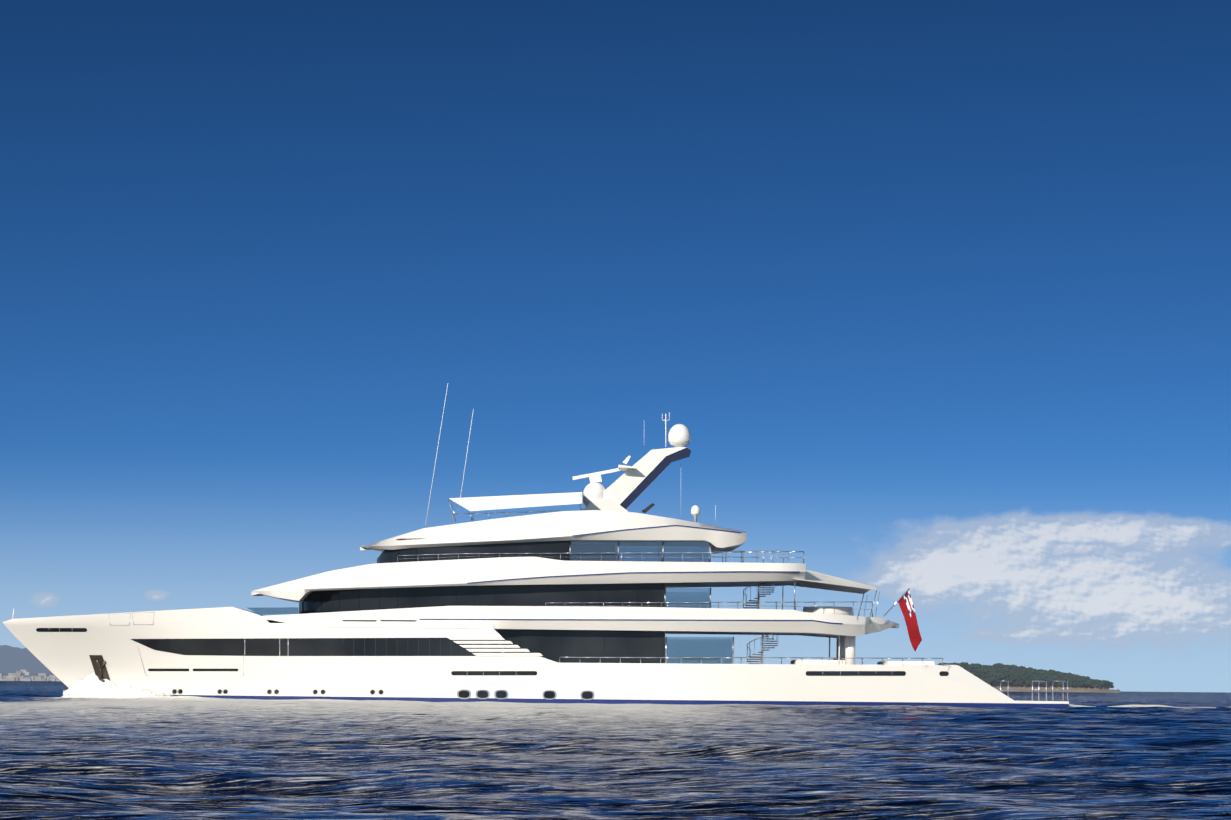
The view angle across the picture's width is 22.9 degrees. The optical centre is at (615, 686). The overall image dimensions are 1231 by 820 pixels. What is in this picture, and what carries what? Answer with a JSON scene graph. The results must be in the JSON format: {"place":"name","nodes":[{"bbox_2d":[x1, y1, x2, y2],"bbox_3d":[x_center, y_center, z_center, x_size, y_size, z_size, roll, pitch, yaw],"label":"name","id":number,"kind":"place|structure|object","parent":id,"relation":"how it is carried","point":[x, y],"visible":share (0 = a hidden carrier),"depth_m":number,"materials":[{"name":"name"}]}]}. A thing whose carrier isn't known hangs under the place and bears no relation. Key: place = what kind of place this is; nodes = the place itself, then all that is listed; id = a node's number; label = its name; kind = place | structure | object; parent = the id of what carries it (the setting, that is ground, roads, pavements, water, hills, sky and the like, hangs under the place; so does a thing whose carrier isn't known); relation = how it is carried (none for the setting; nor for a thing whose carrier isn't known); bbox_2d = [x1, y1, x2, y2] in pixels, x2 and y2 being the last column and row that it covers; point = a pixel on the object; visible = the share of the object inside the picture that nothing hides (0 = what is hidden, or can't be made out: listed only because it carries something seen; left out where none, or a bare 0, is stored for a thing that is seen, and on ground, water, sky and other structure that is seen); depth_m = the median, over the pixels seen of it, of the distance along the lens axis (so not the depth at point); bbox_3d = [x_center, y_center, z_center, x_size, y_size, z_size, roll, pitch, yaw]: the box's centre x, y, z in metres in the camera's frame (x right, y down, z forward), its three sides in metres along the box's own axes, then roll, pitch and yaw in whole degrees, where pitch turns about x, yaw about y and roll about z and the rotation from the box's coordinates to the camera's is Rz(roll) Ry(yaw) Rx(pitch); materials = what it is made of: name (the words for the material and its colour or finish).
{"place":"outdoors","nodes":[
{"label":"outdoors","id":0,"kind":"place"},
{"bbox_2d":[0,645,50,672],"bbox_3d":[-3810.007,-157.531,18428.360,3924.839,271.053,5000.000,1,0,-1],"label":"hills","id":1,"kind":"structure","parent":0,"point":[13,659],"depth_m":17274.17,"materials":[{"name":"blue"}]},
{"bbox_2d":[0,672,53,677],"bbox_3d":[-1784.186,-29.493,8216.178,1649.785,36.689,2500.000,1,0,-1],"label":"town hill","id":2,"kind":"structure","parent":0,"point":[23,674],"depth_m":8014.11,"materials":[{"name":"grey"}]},
{"bbox_2d":[0,673,56,680],"bbox_3d":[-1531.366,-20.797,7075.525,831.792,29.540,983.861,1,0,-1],"label":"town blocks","id":3,"kind":"structure","parent":2,"relation":"on","point":[33,678],"depth_m":6943.77,"materials":[{"name":"beige"}]},
{"bbox_2d":[0,673,57,680],"bbox_3d":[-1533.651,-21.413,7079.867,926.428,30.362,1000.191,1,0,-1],"label":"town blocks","id":4,"kind":"structure","parent":2,"relation":"on","point":[39,677],"depth_m":6988.46,"materials":[{"name":"beige concrete"}]},
{"bbox_2d":[11,671,46,680],"bbox_3d":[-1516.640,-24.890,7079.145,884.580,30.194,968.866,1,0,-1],"label":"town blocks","id":5,"kind":"structure","parent":2,"relation":"on","point":[20,672],"depth_m":6640.77,"materials":[{"name":"beige concrete"}]},
{"bbox_2d":[2,674,56,680],"bbox_3d":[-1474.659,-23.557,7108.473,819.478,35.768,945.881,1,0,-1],"label":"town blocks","id":6,"kind":"structure","parent":2,"relation":"on","point":[19,675],"depth_m":7052.56,"materials":[{"name":"beige"}]},
{"bbox_2d":[0,670,60,680],"bbox_3d":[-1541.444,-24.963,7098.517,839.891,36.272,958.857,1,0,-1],"label":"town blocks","id":7,"kind":"structure","parent":2,"relation":"on","point":[25,672],"depth_m":7047.13,"materials":[{"name":"white concrete"}]},
{"bbox_2d":[449,492,581,510],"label":"hardtop","id":8,"kind":"object","parent":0,"point":[498,502],"visible":0.98,"depth_m":201.95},
{"bbox_2d":[251,557,805,601],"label":"overhang","id":9,"kind":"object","parent":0,"point":[447,573],"depth_m":199.67,"materials":[{"name":"grey paint"}]},
{"bbox_2d":[299,583,664,613],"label":"window mullions","id":10,"kind":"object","parent":9,"relation":"attached to","point":[311,602],"depth_m":201.80,"materials":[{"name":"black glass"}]},
{"bbox_2d":[302,583,659,613],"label":"house upper panes","id":11,"kind":"object","parent":10,"relation":"attached to","point":[484,596],"visible":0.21,"depth_m":200.92,"materials":[{"name":"black glass"}]},
{"bbox_2d":[467,571,799,583],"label":"deck trim stripe","id":12,"kind":"object","parent":9,"relation":"attached to","point":[633,572],"visible":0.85,"depth_m":199.65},
{"bbox_2d":[360,510,746,553],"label":"roof","id":13,"kind":"structure","parent":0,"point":[558,526],"depth_m":201.04,"materials":[{"name":"white paint"}]},
{"bbox_2d":[377,539,569,562],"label":"window frame","id":14,"kind":"structure","parent":13,"relation":"attached to","point":[389,556],"depth_m":202.65,"materials":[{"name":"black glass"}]},
{"bbox_2d":[380,538,568,562],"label":"house bridge panes","id":15,"kind":"object","parent":14,"relation":"attached to","point":[530,547],"visible":0.29,"depth_m":201.07,"materials":[{"name":"black glass"}]},
{"bbox_2d":[425,384,715,525],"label":"antennas","id":16,"kind":"object","parent":13,"relation":"on","point":[468,444],"visible":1,"depth_m":203.09,"materials":[{"name":"grey metal"}]},
{"bbox_2d":[571,544,614,560],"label":"glass panel","id":17,"kind":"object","parent":13,"relation":"attached to","point":[593,553],"depth_m":203.68,"materials":[{"name":"blue"}]},
{"bbox_2d":[582,497,627,511],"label":"mast base","id":18,"kind":"object","parent":13,"relation":"on","point":[608,504],"visible":0.71,"depth_m":204.59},
{"bbox_2d":[569,541,710,561],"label":"window mullions","id":19,"kind":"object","parent":13,"relation":"attached to","point":[617,554],"depth_m":201.22,"materials":[{"name":"silver metal"}]},
{"bbox_2d":[583,424,699,521],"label":"satellite domes","id":20,"kind":"structure","parent":13,"relation":"on","point":[679,435],"depth_m":204.92,"materials":[{"name":"white plastic"}]},
{"bbox_2d":[572,468,620,479],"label":"radar scanner","id":21,"kind":"object","parent":20,"relation":"on","point":[595,474],"visible":0.86,"depth_m":205.36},
{"bbox_2d":[603,447,686,504],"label":"white mast","id":22,"kind":"object","parent":13,"relation":"on","point":[619,490],"visible":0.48,"depth_m":204.98,"materials":[{"name":"white metal"}]},
{"bbox_2d":[622,456,630,463],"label":"radar antenna","id":23,"kind":"object","parent":22,"relation":"attached to","point":[626,460],"visible":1,"depth_m":205.37,"materials":[{"name":"white plastic"}]},
{"bbox_2d":[618,465,636,470],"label":"spreader","id":24,"kind":"object","parent":22,"relation":"attached to","point":[623,468],"visible":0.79,"depth_m":204.03,"materials":[{"name":"white metal"}]},
{"bbox_2d":[620,448,690,508],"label":"mast underside","id":25,"kind":"object","parent":22,"relation":"attached to","point":[649,479],"visible":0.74,"depth_m":205.06,"materials":[{"name":"blue paint"}]},
{"bbox_2d":[642,503,654,512],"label":"skylight","id":26,"kind":"object","parent":13,"relation":"on","point":[649,507],"visible":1,"depth_m":204.95,"materials":[{"name":"black glass"}]},
{"bbox_2d":[572,525,740,536],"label":"roof trim stripe","id":27,"kind":"object","parent":13,"relation":"attached to","point":[656,527],"visible":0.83,"depth_m":200.55,"materials":[{"name":"paint"}]},
{"bbox_2d":[703,544,708,561],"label":"clear aft bridge","id":28,"kind":"structure","parent":13,"relation":"attached to","point":[705,555],"depth_m":205.00,"materials":[{"name":"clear glass"}]},
{"bbox_2d":[589,475,601,482],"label":"radar motor housing","id":29,"kind":"object","parent":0,"point":[592,479],"visible":0.86,"depth_m":205.23,"materials":[{"name":"white plastic"}]},
{"bbox_2d":[0,681,1230,819],"bbox_3d":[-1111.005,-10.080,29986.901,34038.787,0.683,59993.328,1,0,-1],"label":"sea","id":30,"kind":"structure","parent":0,"point":[1123,755],"depth_m":47.04,"materials":[{"name":"blue liquid"}]},
{"bbox_2d":[62,673,171,696],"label":"bow splash","id":31,"kind":"object","parent":30,"relation":"on","point":[91,683],"visible":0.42,"depth_m":203.34,"materials":[{"name":"white liquid"}]},
{"bbox_2d":[2,607,1068,707],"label":"hull","id":32,"kind":"object","parent":30,"relation":"in","point":[64,658],"visible":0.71,"depth_m":199.85,"materials":[{"name":"white paint"}]},
{"bbox_2d":[36,628,86,631],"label":"hull slot opening","id":33,"kind":"object","parent":32,"relation":"on","point":[61,629],"visible":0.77,"depth_m":202.42,"materials":[{"name":"black glass"}]},
{"bbox_2d":[89,655,109,679],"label":"anchor pocket","id":34,"kind":"object","parent":32,"relation":"attached to","point":[100,659],"visible":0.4,"depth_m":202.92,"materials":[{"name":"grey metal"}]},
{"bbox_2d":[96,660,105,681],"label":"anchor","id":35,"kind":"object","parent":34,"relation":"in","point":[101,667],"visible":0.79,"depth_m":202.83,"materials":[{"name":"grey metal"}]},
{"bbox_2d":[148,669,188,670],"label":"hull slot window","id":36,"kind":"structure","parent":32,"relation":"on","point":[168,669],"depth_m":201.35,"materials":[{"name":"black glass"}]},
{"bbox_2d":[108,612,243,675],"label":"hull panel seams","id":37,"kind":"object","parent":32,"relation":"on","point":[152,624],"visible":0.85,"depth_m":200.03,"materials":[{"name":"grey"}]},
{"bbox_2d":[193,669,237,670],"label":"hull slot window","id":38,"kind":"structure","parent":32,"relation":"on","point":[215,669],"depth_m":200.52,"materials":[{"name":"black glass"}]},
{"bbox_2d":[244,638,288,655],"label":"window posts","id":39,"kind":"object","parent":32,"relation":"on","point":[279,646],"depth_m":199.35,"materials":[{"name":"silver metal"}]},
{"bbox_2d":[248,607,297,614],"bbox_3d":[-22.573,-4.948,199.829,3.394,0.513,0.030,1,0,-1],"label":"glass windbreak","id":40,"kind":"object","parent":32,"relation":"on","point":[268,609],"visible":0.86,"depth_m":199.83,"materials":[{"name":"clear glass"}]},
{"bbox_2d":[131,638,502,655],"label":"hull window","id":41,"kind":"structure","parent":32,"relation":"attached to","point":[337,647],"depth_m":199.39,"materials":[{"name":"black glass"}]},
{"bbox_2d":[172,689,593,699],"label":"porthole frames","id":42,"kind":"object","parent":32,"relation":"attached to","point":[457,693],"visible":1,"depth_m":199.56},
{"bbox_2d":[172,689,592,698],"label":"portholes","id":43,"kind":"object","parent":42,"relation":"in","point":[503,694],"visible":1,"depth_m":199.55,"materials":[{"name":"black glass"}]},
{"bbox_2d":[310,638,483,655],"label":"window mullions","id":44,"kind":"object","parent":32,"relation":"on","point":[418,647],"depth_m":199.38,"materials":[{"name":"black"}]},
{"bbox_2d":[59,628,858,674],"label":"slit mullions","id":45,"kind":"object","parent":32,"relation":"attached to","point":[499,671],"visible":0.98,"depth_m":200.04,"materials":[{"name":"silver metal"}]},
{"bbox_2d":[447,637,504,639],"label":"louvre","id":46,"kind":"object","parent":32,"relation":"on","point":[476,638],"visible":0.86,"depth_m":199.42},
{"bbox_2d":[453,641,512,643],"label":"louvre","id":47,"kind":"object","parent":32,"relation":"on","point":[483,642],"visible":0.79,"depth_m":199.43,"materials":[{"name":"white paint"}]},
{"bbox_2d":[460,645,519,647],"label":"louvre","id":48,"kind":"object","parent":32,"relation":"on","point":[490,646],"visible":0.86,"depth_m":199.44,"materials":[{"name":"white paint"}]},
{"bbox_2d":[451,671,536,674],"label":"hull slot window","id":49,"kind":"structure","parent":32,"relation":"attached to","point":[495,672],"depth_m":199.48,"materials":[{"name":"black glass"}]},
{"bbox_2d":[466,649,529,651],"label":"louvre","id":50,"kind":"object","parent":32,"relation":"on","point":[498,650],"visible":0.86,"depth_m":199.45,"materials":[{"name":"white metal"}]},
{"bbox_2d":[473,653,542,655],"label":"louvre","id":51,"kind":"object","parent":32,"relation":"on","point":[507,654],"visible":0.93,"depth_m":199.46,"materials":[{"name":"white metal"}]},
{"bbox_2d":[262,606,898,637],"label":"bulwark","id":52,"kind":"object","parent":32,"relation":"on","point":[855,625],"depth_m":199.70,"materials":[{"name":"white paint"}]},
{"bbox_2d":[342,620,416,620],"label":"vent slits","id":53,"kind":"object","parent":52,"relation":"attached to","point":[380,620],"visible":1,"depth_m":199.31,"materials":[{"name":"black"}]},
{"bbox_2d":[420,619,841,623],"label":"deck trim stripe","id":54,"kind":"object","parent":52,"relation":"attached to","point":[634,620],"visible":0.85,"depth_m":199.65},
{"bbox_2d":[496,630,664,662],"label":"window mullions","id":55,"kind":"object","parent":32,"relation":"on","point":[499,631],"visible":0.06,"depth_m":200.97,"materials":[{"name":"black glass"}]},
{"bbox_2d":[501,630,663,662],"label":"saloon panes","id":56,"kind":"object","parent":55,"relation":"attached to","point":[640,644],"visible":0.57,"depth_m":200.94,"materials":[{"name":"black glass"}]},
{"bbox_2d":[448,498,909,617],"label":"awning poles","id":57,"kind":"object","parent":32,"relation":"on","point":[782,589],"visible":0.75,"depth_m":205.84,"materials":[{"name":"silver metal"}]},
{"bbox_2d":[790,571,875,593],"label":"awning","id":58,"kind":"object","parent":57,"relation":"on","point":[812,576],"depth_m":205.49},
{"bbox_2d":[898,591,921,650],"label":"flag","id":59,"kind":"object","parent":57,"relation":"hanging from","point":[905,602],"visible":0.96,"depth_m":205.93,"materials":[{"name":"red fabric"}]},
{"bbox_2d":[666,592,702,607],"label":"glass panel","id":60,"kind":"object","parent":32,"relation":"on","point":[684,599],"depth_m":210.04,"materials":[{"name":"clear glass"}]},
{"bbox_2d":[664,588,710,607],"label":"frames","id":61,"kind":"structure","parent":32,"relation":"on","point":[665,597],"depth_m":201.09,"materials":[{"name":"silver metal"}]},
{"bbox_2d":[703,589,709,607],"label":"glass panel","id":62,"kind":"object","parent":61,"relation":"attached to","point":[707,594],"depth_m":204.98,"materials":[{"name":"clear glass"}]},
{"bbox_2d":[666,588,709,607],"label":"glass panel","id":63,"kind":"object","parent":32,"relation":"on","point":[688,604],"visible":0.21,"depth_m":201.16,"materials":[{"name":"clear glass"}]},
{"bbox_2d":[667,639,724,663],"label":"glass panel","id":64,"kind":"object","parent":32,"relation":"on","point":[694,650],"depth_m":210.10,"materials":[{"name":"clear glass"}]},
{"bbox_2d":[665,637,733,663],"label":"frames","id":65,"kind":"structure","parent":32,"relation":"on","point":[732,649],"depth_m":201.11,"materials":[{"name":"silver metal"}]},
{"bbox_2d":[667,637,731,663],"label":"glass panel","id":66,"kind":"object","parent":32,"relation":"on","point":[701,646],"visible":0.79,"depth_m":201.13,"materials":[{"name":"clear glass"}]},
{"bbox_2d":[683,658,716,659],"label":"table","id":67,"kind":"object","parent":32,"relation":"on","point":[699,658],"depth_m":204.63,"materials":[{"name":"brown wood"}]},
{"bbox_2d":[725,637,731,663],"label":"glass panel","id":68,"kind":"object","parent":32,"relation":"attached to","point":[728,650],"visible":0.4,"depth_m":205.54,"materials":[{"name":"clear glass"}]},
{"bbox_2d":[397,510,1067,700],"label":"railings","id":69,"kind":"object","parent":32,"relation":"on","point":[722,557],"visible":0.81,"depth_m":200.10,"materials":[{"name":"silver metal"}]},
{"bbox_2d":[743,582,778,663],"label":"steel stair","id":70,"kind":"object","parent":32,"relation":"on","point":[763,636],"visible":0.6,"depth_m":204.04,"materials":[{"name":"silver metal"}]},
{"bbox_2d":[743,583,777,663],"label":"stair treads","id":71,"kind":"object","parent":70,"relation":"attached to","point":[761,634],"visible":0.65,"depth_m":203.97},
{"bbox_2d":[791,660,844,663],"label":"sun pad","id":72,"kind":"object","parent":32,"relation":"on","point":[814,661],"visible":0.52,"depth_m":203.19,"materials":[{"name":"white fabric"}]},
{"bbox_2d":[803,606,852,615],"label":"sofa","id":73,"kind":"object","parent":32,"relation":"on","point":[827,610],"visible":0.46,"depth_m":204.32,"materials":[{"name":"white fabric"}]},
{"bbox_2d":[829,635,855,664],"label":"aft columns","id":74,"kind":"structure","parent":32,"relation":"on","point":[845,646],"depth_m":202.40,"materials":[{"name":"silver metal"}]},
{"bbox_2d":[806,671,905,675],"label":"hull window","id":75,"kind":"structure","parent":32,"relation":"attached to","point":[861,673],"depth_m":200.14,"materials":[{"name":"black glass"}]},
{"bbox_2d":[877,661,934,664],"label":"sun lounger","id":76,"kind":"object","parent":32,"relation":"on","point":[907,663],"visible":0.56,"depth_m":202.51,"materials":[{"name":"white fabric"}]},
{"bbox_2d":[939,671,948,675],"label":"hull opening","id":77,"kind":"object","parent":32,"relation":"attached to","point":[943,673],"visible":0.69,"depth_m":200.73,"materials":[{"name":"black glass"}]},
{"bbox_2d":[979,674,1083,687],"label":"trees","id":78,"kind":"object","parent":30,"relation":"in","point":[1005,684],"depth_m":2695.97,"materials":[{"name":"green plant"}]},
{"bbox_2d":[938,662,1113,687],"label":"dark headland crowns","id":79,"kind":"object","parent":78,"relation":"on","point":[1005,673],"visible":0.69,"depth_m":2725.27,"materials":[{"name":"green plant"}]},
{"bbox_2d":[941,662,1111,684],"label":"trees","id":80,"kind":"object","parent":78,"relation":"on","point":[985,669],"visible":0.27,"depth_m":2770.45,"materials":[{"name":"green plant"}]},
{"bbox_2d":[963,665,1107,688],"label":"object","id":81,"kind":"object","parent":78,"relation":"on","point":[1055,685],"visible":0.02,"depth_m":2691.76,"materials":[{"name":"green plant"}]},
{"bbox_2d":[994,686,1119,692],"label":"headland rocks","id":82,"kind":"object","parent":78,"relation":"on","point":[1042,689],"visible":0.56,"depth_m":2614.19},
{"bbox_2d":[0,0,1230,692],"label":"sky","id":83,"kind":"structure","parent":0,"point":[931,298],"materials":[{"name":"blue"}]},
{"bbox_2d":[571,541,708,561],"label":"window","id":84,"kind":"structure","parent":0,"point":[646,550],"depth_m":201.25,"materials":[{"name":"clear glass"}]},
{"bbox_2d":[616,547,702,561],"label":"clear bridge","id":85,"kind":"structure","parent":0,"point":[660,554],"depth_m":209.85,"materials":[{"name":"clear glass"}]}
]}

